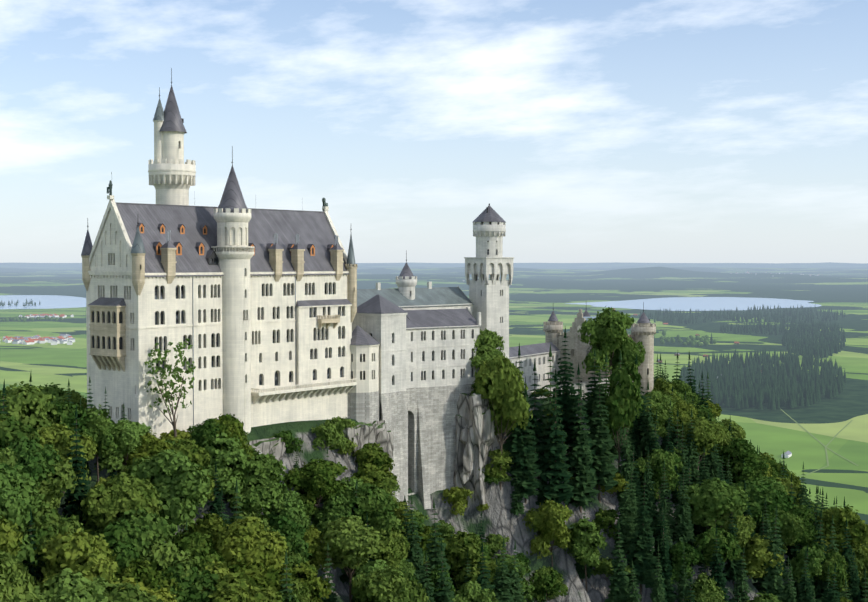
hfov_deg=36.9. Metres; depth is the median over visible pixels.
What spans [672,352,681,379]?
tree
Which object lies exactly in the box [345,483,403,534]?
tree
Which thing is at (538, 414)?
tree
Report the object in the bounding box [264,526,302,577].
tree
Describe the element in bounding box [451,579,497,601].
tree
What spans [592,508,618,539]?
tree
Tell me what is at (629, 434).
tree
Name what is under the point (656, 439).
tree
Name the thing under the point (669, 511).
tree
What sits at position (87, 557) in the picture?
tree
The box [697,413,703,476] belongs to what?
tree
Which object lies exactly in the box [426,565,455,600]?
tree
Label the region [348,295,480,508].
kemenate
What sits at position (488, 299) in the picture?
square tower
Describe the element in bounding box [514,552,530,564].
tree
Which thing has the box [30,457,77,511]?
tree
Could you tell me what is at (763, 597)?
tree
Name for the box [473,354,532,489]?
tree
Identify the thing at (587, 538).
tree
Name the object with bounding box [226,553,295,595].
tree
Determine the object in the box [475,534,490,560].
tree
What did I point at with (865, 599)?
tree
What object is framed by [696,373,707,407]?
tree
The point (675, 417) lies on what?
tree
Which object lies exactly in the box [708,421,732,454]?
tree
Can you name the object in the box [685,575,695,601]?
tree
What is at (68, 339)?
villages and paths
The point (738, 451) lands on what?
tree
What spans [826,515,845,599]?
tree
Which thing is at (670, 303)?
lakes
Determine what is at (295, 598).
tree
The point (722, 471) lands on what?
tree
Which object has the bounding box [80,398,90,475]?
tree
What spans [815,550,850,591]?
tree
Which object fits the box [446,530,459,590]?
tree
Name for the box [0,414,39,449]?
tree
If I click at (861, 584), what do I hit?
tree
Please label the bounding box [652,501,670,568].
tree
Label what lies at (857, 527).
tree
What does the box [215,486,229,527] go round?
tree
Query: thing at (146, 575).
tree
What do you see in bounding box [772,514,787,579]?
tree
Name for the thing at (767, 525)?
tree
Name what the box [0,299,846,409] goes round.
plain trees
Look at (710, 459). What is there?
tree
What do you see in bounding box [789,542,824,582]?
tree
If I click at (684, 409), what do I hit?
tree
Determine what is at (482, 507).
tree
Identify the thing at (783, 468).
tree
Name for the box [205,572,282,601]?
tree
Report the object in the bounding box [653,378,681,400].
tree
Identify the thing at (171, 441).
tree
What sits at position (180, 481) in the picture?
tree
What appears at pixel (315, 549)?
tree
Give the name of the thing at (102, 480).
tree
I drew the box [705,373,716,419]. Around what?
tree
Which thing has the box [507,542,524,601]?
tree
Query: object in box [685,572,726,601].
tree
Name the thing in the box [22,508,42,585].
tree
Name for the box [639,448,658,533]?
tree
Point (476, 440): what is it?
crag rock
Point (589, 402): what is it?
tree
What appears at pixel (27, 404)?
tree
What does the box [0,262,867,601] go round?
ground
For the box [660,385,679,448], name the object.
tree
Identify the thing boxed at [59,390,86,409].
tree
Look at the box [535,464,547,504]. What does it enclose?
tree
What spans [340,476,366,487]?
tree
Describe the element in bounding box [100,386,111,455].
tree
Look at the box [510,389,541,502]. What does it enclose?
tree
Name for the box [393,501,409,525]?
tree
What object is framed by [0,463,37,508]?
tree
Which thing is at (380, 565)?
tree
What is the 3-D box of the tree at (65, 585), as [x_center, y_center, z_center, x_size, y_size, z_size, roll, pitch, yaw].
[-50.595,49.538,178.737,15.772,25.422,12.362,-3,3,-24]
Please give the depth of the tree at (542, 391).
352.25 m
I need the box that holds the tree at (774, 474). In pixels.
[769,470,789,479]
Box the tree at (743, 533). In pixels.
[715,510,755,549]
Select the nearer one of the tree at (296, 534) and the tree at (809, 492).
the tree at (296, 534)
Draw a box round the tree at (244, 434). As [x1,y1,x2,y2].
[219,419,246,442]
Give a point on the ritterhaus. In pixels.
(406, 294)
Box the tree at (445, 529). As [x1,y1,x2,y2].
[431,520,455,539]
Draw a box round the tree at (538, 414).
[527,362,548,469]
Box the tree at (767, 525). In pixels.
[759,496,772,537]
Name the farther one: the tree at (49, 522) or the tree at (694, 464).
the tree at (694, 464)
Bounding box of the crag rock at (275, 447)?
[246,437,285,478]
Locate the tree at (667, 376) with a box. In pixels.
[661,360,670,382]
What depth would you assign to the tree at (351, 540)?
257.39 m
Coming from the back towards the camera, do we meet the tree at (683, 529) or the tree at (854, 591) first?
the tree at (854, 591)
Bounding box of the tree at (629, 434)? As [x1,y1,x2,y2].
[614,351,636,456]
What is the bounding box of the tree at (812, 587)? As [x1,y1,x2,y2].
[800,543,814,600]
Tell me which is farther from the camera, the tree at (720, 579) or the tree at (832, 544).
the tree at (832, 544)
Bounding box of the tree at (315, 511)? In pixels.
[304,503,320,516]
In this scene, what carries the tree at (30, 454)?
on the ground
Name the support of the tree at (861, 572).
on the ground
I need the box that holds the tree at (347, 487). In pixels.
[343,482,354,490]
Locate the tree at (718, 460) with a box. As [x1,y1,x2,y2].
[712,444,723,478]
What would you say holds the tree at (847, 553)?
on the ground
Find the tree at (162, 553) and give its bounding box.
[140,537,203,595]
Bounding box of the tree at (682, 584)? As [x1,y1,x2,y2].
[676,546,690,601]
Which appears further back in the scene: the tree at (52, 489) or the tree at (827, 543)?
the tree at (827, 543)
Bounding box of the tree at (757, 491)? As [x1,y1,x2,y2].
[730,477,786,530]
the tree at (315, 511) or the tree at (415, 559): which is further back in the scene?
the tree at (415, 559)
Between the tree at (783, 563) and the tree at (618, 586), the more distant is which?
the tree at (783, 563)
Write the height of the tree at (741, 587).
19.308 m
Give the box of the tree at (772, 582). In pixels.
[758,505,787,601]
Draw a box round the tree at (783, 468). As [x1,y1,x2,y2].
[778,450,787,480]
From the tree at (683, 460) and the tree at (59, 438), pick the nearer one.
the tree at (59, 438)
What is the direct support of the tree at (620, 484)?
on the ground
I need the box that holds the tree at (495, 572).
[492,556,498,586]
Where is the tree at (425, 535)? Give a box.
[417,525,443,551]
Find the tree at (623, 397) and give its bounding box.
[596,360,643,472]
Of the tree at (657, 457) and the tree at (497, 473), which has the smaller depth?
the tree at (497, 473)
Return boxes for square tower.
[464,204,513,358]
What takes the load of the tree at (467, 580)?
on the ground
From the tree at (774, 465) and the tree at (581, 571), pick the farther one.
the tree at (774, 465)
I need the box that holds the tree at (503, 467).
[499,463,510,470]
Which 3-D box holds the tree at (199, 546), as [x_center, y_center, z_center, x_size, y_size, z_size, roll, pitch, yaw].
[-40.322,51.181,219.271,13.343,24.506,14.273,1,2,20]
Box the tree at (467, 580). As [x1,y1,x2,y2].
[461,552,470,585]
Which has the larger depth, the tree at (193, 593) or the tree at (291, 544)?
the tree at (291, 544)
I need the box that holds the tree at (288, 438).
[271,430,303,453]
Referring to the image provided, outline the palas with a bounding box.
[81,68,356,438]
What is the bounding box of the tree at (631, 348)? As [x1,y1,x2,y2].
[608,336,645,373]
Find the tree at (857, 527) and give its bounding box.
[813,504,867,568]
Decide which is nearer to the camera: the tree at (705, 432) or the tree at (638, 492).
the tree at (638, 492)
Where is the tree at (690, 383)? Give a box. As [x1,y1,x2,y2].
[685,352,698,401]
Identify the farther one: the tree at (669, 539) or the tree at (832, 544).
the tree at (832, 544)
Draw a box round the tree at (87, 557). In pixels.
[32,528,119,589]
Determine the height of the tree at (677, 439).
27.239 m
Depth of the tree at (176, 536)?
242.37 m
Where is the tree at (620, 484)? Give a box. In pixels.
[594,473,628,497]
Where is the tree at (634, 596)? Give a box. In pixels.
[626,561,641,601]
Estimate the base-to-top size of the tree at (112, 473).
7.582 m
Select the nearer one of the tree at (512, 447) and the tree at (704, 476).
the tree at (512, 447)
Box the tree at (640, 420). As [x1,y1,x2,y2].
[621,354,646,453]
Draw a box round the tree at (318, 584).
[292,561,331,601]
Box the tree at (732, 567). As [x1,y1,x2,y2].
[723,506,744,584]
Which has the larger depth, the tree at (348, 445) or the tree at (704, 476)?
the tree at (704, 476)
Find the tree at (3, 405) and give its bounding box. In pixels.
[0,380,9,419]
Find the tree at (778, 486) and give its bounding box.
[752,476,787,492]
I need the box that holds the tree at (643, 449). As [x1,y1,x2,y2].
[636,381,658,481]
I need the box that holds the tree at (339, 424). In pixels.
[324,416,354,448]
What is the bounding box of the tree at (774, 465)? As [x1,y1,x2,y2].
[762,455,789,477]
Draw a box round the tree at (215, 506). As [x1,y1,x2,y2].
[207,464,226,522]
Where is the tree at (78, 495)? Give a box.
[60,404,90,532]
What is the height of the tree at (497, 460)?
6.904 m
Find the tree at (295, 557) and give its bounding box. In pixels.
[284,552,315,575]
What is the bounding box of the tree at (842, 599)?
[839,595,851,601]
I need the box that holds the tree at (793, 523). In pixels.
[756,509,804,553]
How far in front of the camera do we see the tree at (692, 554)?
337.76 m
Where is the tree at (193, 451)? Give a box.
[170,436,214,524]
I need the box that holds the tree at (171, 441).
[161,439,175,446]
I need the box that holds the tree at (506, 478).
[498,473,511,483]
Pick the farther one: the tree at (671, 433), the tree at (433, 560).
the tree at (671, 433)
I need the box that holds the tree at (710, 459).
[700,413,723,482]
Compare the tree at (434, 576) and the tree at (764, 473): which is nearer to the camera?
the tree at (434, 576)
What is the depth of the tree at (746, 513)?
353.00 m
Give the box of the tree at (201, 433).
[186,419,238,457]
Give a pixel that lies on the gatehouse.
(643, 330)
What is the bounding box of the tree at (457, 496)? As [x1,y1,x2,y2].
[442,486,473,517]
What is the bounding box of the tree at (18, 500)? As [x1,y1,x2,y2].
[0,465,44,568]
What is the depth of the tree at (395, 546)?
270.67 m
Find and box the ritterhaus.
[357,250,473,313]
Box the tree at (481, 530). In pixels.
[478,511,486,543]
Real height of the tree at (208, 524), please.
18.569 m
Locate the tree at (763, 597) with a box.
[746,591,781,601]
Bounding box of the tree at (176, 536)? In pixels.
[170,532,182,543]
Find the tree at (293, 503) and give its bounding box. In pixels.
[264,490,313,531]
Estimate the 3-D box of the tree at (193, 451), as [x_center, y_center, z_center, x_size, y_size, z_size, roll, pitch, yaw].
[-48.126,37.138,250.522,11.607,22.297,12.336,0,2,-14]
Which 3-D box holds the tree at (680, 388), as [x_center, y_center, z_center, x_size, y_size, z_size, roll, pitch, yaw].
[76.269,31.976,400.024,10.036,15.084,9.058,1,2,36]
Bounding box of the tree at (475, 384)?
[470,382,483,393]
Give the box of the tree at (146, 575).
[111,557,180,593]
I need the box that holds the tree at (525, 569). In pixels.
[491,552,534,601]
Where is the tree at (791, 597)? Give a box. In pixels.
[785,563,796,601]
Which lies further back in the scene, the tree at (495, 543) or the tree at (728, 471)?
the tree at (728, 471)
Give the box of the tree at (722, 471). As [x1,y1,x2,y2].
[716,454,727,528]
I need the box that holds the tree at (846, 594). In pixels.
[842,579,850,601]
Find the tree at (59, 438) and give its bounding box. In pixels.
[32,421,98,489]
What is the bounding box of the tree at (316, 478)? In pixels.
[283,458,347,513]
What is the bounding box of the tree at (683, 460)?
[670,421,691,502]
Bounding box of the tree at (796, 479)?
[786,471,801,490]
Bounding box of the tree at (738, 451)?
[717,437,767,482]
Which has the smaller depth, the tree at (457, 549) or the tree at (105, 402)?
the tree at (105, 402)
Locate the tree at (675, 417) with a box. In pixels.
[660,393,684,436]
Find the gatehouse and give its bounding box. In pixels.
[543,302,655,395]
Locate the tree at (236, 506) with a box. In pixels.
[226,478,242,528]
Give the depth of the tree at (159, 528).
211.78 m
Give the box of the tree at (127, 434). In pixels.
[94,418,151,472]
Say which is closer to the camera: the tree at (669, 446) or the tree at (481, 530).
the tree at (481, 530)
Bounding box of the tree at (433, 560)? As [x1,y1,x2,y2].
[423,497,452,585]
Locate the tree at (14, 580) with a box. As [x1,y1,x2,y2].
[0,551,45,601]
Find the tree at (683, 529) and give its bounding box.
[671,464,695,543]
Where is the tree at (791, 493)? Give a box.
[784,474,802,556]
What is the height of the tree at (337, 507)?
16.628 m
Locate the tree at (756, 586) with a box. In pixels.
[752,512,769,592]
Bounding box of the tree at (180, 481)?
[126,449,212,542]
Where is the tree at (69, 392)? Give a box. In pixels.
[64,380,73,403]
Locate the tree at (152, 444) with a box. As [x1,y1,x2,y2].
[117,430,172,473]
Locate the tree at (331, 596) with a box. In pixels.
[318,544,336,601]
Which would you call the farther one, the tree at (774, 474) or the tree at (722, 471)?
the tree at (774, 474)
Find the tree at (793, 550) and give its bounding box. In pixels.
[785,543,799,567]
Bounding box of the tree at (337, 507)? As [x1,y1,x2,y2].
[314,490,352,558]
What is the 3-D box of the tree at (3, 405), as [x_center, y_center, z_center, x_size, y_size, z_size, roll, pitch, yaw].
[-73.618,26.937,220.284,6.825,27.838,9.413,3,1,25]
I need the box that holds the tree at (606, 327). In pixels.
[577,306,635,373]
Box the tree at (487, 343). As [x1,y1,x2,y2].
[469,328,504,369]
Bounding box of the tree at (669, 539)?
[663,506,672,566]
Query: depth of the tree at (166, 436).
257.32 m
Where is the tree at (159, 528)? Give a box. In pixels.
[91,507,177,559]
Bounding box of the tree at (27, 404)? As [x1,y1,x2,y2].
[0,381,57,446]
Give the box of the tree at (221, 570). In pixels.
[198,561,234,592]
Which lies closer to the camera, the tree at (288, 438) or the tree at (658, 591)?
the tree at (288, 438)
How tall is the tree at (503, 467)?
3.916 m
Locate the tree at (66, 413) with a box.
[46,400,89,492]
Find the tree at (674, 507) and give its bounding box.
[672,476,681,525]
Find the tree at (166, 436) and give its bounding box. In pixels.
[159,429,191,442]
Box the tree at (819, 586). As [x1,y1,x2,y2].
[810,507,828,601]
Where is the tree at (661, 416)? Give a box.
[637,398,668,437]
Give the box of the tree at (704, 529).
[700,524,715,533]
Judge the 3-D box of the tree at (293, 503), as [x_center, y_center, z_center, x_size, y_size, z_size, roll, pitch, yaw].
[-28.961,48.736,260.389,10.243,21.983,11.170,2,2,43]
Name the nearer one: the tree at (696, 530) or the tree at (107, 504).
the tree at (107, 504)
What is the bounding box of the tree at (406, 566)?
[397,555,415,577]
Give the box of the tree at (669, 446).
[663,421,681,501]
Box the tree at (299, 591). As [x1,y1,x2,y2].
[287,577,315,601]
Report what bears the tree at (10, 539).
on the ground
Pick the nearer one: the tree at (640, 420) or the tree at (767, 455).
the tree at (640, 420)
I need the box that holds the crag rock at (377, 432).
[341,420,393,470]
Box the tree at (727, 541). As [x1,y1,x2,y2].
[691,527,742,571]
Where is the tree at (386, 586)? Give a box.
[352,565,428,601]
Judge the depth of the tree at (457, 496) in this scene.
327.02 m
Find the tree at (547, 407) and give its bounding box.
[537,344,568,471]
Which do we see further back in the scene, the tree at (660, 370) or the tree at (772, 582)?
the tree at (660, 370)
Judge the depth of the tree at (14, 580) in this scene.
166.09 m
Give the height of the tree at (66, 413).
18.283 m
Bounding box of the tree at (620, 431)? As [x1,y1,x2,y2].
[587,352,628,444]
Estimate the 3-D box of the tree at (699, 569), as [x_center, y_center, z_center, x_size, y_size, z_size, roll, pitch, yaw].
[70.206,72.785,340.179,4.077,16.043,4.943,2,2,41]
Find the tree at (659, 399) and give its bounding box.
[643,390,675,424]
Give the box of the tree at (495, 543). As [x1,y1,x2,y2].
[485,533,509,556]
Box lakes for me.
[0,295,820,310]
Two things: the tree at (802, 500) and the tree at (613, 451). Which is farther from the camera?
the tree at (802, 500)
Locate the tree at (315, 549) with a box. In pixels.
[303,525,331,572]
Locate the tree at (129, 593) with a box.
[103,579,162,601]
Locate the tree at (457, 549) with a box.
[434,529,497,590]
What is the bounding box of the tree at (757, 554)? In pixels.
[740,533,784,585]
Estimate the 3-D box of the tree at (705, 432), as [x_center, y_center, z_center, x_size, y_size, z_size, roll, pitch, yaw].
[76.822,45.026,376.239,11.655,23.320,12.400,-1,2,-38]
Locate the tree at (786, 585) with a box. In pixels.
[782,557,796,601]
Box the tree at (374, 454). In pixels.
[352,442,394,471]
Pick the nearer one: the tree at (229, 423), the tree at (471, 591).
the tree at (229, 423)
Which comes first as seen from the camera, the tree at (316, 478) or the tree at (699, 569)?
the tree at (316, 478)
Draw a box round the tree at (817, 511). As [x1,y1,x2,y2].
[813,487,822,531]
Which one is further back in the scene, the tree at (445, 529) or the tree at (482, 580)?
the tree at (445, 529)
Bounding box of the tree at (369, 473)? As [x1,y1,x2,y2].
[350,461,386,486]
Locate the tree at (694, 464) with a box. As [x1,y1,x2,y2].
[684,409,699,484]
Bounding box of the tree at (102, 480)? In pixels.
[88,477,109,490]
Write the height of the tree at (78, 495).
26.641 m
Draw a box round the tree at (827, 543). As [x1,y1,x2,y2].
[817,539,835,553]
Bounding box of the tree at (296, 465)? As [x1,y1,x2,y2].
[292,449,299,470]
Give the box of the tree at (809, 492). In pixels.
[804,489,817,546]
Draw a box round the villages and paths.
[3,272,858,476]
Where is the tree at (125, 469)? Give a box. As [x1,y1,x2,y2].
[119,457,155,472]
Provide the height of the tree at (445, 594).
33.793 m
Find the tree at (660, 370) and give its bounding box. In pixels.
[654,353,664,381]
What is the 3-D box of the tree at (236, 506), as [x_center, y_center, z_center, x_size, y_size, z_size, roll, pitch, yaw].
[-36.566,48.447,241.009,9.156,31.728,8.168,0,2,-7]
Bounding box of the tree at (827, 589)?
[822,566,831,601]
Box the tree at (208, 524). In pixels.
[180,511,227,544]
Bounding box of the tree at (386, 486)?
[373,474,398,505]
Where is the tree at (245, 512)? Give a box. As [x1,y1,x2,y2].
[225,508,263,526]
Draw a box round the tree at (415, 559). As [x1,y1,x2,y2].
[405,495,425,585]
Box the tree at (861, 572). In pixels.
[838,543,867,582]
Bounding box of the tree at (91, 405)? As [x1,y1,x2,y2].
[84,377,96,455]
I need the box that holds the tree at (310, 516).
[306,506,321,523]
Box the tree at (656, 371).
[654,354,659,388]
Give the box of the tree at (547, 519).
[522,499,573,566]
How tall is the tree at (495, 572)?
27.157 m
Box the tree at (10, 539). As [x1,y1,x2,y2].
[0,513,23,555]
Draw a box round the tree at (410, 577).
[397,570,419,584]
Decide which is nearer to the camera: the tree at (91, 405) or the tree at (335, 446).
the tree at (91, 405)
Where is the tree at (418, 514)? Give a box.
[406,509,428,522]
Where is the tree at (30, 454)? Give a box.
[0,436,61,486]
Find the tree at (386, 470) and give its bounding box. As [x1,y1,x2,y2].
[381,462,395,483]
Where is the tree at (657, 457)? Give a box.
[634,448,681,517]
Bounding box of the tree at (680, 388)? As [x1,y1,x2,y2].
[673,380,700,406]
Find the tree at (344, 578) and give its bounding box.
[339,480,362,585]
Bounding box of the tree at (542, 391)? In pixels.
[531,388,551,398]
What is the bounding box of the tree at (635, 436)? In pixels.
[624,417,641,464]
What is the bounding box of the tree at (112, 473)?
[108,459,116,478]
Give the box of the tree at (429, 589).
[420,553,434,601]
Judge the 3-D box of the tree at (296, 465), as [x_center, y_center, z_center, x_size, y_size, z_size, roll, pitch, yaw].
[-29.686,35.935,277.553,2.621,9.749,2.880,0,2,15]
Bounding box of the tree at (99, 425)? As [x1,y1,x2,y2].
[79,404,119,482]
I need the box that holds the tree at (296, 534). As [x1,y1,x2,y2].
[267,506,311,561]
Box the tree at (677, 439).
[672,408,691,481]
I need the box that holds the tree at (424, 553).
[421,550,430,570]
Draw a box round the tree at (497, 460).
[488,449,512,469]
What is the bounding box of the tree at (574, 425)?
[562,363,594,485]
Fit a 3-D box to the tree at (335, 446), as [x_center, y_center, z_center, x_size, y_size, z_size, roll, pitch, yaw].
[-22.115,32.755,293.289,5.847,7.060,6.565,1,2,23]
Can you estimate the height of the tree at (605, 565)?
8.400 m
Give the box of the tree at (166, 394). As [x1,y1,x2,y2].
[144,338,195,437]
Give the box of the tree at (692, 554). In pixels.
[669,541,704,583]
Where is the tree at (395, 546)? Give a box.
[360,524,409,570]
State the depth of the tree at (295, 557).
250.24 m
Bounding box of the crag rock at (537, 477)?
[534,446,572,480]
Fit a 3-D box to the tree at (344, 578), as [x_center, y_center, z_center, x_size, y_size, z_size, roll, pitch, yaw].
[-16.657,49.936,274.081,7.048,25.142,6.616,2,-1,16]
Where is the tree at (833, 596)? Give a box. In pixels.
[825,562,839,601]
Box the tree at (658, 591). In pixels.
[650,542,664,601]
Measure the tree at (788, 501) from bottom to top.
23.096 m
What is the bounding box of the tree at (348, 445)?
[332,436,356,455]
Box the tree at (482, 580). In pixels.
[476,543,496,601]
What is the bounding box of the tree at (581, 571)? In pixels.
[574,502,591,581]
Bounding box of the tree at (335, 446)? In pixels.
[329,432,350,449]
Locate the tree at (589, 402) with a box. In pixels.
[582,350,604,426]
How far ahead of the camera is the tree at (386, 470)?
298.57 m
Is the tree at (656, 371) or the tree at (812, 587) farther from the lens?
the tree at (656, 371)
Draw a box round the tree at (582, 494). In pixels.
[565,386,599,512]
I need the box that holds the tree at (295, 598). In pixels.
[272,591,298,601]
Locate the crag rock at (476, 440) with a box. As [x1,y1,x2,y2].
[453,393,510,511]
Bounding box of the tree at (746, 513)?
[741,482,754,561]
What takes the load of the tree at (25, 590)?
on the ground
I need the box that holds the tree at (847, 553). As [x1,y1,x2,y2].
[841,517,862,598]
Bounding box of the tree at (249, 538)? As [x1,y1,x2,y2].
[212,516,287,574]
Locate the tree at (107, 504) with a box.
[78,472,162,536]
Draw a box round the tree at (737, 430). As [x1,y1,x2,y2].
[721,418,745,444]
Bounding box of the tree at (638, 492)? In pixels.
[626,444,646,520]
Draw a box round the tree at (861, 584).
[859,574,867,598]
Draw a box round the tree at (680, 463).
[671,447,691,494]
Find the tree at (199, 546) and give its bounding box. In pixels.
[172,532,226,573]
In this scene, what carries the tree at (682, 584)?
on the ground
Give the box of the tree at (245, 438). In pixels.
[240,429,249,442]
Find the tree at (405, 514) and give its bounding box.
[401,496,417,556]
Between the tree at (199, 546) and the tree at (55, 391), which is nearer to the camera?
the tree at (199, 546)
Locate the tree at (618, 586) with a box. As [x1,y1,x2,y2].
[604,518,629,601]
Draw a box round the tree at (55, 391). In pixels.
[39,382,70,403]
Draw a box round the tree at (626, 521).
[611,475,636,557]
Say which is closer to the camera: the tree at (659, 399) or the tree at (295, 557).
the tree at (295, 557)
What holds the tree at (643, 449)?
on the ground
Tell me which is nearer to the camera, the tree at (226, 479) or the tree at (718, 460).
the tree at (226, 479)
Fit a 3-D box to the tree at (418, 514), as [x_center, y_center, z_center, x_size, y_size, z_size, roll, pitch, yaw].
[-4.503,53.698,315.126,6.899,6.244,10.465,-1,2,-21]
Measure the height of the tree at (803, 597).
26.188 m
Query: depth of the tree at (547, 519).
328.50 m
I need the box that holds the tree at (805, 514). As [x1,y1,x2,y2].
[787,502,819,557]
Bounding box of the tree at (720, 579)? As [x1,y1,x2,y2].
[707,528,730,601]
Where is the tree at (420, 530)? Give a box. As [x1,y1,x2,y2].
[401,516,424,534]
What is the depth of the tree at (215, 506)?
250.20 m
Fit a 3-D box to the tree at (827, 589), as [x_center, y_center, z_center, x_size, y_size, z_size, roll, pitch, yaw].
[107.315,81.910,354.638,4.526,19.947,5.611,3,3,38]
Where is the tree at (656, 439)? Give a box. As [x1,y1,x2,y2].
[647,411,663,504]
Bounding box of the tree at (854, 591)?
[847,552,861,601]
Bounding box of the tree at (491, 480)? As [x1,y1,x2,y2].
[484,473,500,484]
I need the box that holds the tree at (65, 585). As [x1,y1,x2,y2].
[29,568,111,601]
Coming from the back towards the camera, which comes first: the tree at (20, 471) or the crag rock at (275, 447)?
the crag rock at (275, 447)
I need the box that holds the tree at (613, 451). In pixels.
[608,443,617,459]
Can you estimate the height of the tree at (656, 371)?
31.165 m
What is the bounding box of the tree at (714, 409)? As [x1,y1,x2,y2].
[703,398,721,417]
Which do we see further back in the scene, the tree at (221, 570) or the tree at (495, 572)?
the tree at (495, 572)
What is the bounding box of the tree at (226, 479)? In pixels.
[201,432,254,510]
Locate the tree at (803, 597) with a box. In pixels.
[797,551,813,601]
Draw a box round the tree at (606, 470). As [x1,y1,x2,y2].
[587,371,618,502]
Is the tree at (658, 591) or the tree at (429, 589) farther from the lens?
the tree at (658, 591)
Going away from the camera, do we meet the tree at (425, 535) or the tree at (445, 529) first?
the tree at (425, 535)
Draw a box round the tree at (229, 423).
[210,413,258,464]
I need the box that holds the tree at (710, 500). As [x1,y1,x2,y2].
[677,477,749,567]
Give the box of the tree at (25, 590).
[0,550,32,596]
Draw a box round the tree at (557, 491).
[540,370,573,504]
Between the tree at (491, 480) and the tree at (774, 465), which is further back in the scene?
the tree at (774, 465)
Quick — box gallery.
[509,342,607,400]
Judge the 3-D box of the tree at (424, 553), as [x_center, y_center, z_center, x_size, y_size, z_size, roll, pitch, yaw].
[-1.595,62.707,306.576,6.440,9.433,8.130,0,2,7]
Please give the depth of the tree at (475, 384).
331.37 m
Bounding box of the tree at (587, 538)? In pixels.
[563,517,607,591]
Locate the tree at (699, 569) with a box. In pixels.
[697,551,706,581]
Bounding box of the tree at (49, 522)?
[18,504,83,578]
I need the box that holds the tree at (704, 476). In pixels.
[697,448,710,485]
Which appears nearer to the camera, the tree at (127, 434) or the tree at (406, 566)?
the tree at (127, 434)
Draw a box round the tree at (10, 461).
[0,447,18,468]
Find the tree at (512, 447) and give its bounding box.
[502,343,537,476]
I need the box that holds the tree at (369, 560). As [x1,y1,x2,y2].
[362,515,374,565]
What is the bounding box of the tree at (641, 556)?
[625,473,660,601]
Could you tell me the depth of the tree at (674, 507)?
358.66 m
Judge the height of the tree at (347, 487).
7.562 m
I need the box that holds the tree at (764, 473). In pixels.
[724,455,768,484]
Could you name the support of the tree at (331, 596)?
on the ground
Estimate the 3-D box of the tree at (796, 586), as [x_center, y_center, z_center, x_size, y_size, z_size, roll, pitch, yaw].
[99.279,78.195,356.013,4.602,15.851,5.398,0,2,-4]
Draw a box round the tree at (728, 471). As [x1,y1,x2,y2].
[724,454,732,485]
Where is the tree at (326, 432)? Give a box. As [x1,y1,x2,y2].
[311,423,341,449]
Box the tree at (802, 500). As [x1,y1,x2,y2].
[797,462,810,508]
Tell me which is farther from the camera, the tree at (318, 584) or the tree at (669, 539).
the tree at (669, 539)
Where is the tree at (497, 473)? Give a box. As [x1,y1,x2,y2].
[479,464,506,478]
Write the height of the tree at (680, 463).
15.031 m
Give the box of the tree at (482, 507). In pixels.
[476,503,489,511]
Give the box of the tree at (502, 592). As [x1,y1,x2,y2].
[493,539,513,601]
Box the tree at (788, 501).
[763,481,795,512]
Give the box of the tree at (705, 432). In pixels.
[678,417,723,476]
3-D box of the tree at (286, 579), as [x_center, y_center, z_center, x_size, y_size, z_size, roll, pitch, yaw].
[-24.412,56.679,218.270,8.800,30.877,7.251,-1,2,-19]
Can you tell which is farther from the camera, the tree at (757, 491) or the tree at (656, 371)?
the tree at (656, 371)
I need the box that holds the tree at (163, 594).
[121,577,176,601]
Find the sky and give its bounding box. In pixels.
[0,0,867,263]
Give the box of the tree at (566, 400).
[548,328,583,447]
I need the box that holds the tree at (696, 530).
[685,459,703,546]
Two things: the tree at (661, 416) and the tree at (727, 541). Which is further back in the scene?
the tree at (661, 416)
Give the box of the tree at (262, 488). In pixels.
[216,450,287,514]
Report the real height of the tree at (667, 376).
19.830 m
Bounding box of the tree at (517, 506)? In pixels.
[510,467,524,515]
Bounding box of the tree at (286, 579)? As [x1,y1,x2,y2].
[279,550,294,601]
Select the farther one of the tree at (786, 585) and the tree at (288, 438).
the tree at (786, 585)
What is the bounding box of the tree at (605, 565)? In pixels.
[589,557,633,579]
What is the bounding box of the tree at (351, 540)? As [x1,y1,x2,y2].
[321,515,381,601]
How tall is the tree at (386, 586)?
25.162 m
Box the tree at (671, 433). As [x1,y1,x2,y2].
[661,400,674,449]
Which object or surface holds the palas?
on the ground
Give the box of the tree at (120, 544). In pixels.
[95,519,154,574]
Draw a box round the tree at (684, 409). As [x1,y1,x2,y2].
[669,399,697,448]
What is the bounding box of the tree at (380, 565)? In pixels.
[349,560,401,601]
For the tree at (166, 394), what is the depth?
256.02 m
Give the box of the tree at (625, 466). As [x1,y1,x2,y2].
[616,413,636,512]
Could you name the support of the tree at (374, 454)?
on the ground
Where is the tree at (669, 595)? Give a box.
[657,518,676,601]
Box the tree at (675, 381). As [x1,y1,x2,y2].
[671,379,682,387]
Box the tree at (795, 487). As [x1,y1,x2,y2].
[776,476,803,503]
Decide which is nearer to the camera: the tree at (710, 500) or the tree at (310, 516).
the tree at (310, 516)
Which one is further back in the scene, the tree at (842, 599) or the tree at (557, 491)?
the tree at (842, 599)
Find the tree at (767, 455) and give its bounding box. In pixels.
[759,452,773,459]
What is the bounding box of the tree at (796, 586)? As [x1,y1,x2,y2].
[792,559,799,601]
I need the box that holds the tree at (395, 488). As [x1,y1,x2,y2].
[390,479,400,492]
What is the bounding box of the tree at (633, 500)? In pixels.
[627,466,638,536]
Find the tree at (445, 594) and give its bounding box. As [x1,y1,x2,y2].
[433,538,455,601]
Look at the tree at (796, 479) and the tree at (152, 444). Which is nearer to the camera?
the tree at (152, 444)
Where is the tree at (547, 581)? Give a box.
[527,566,567,601]
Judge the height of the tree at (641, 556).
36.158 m
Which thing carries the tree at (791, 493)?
on the ground
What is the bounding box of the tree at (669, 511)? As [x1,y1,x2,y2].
[653,461,674,537]
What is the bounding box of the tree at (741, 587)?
[729,548,750,601]
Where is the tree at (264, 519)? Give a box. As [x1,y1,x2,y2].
[242,510,270,531]
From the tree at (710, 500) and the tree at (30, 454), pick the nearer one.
the tree at (30, 454)
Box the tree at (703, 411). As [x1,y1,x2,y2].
[695,405,723,425]
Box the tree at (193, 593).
[157,560,221,601]
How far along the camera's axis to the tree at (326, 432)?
287.72 m
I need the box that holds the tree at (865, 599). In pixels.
[861,568,867,601]
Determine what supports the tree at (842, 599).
on the ground
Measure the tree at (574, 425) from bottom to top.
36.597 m

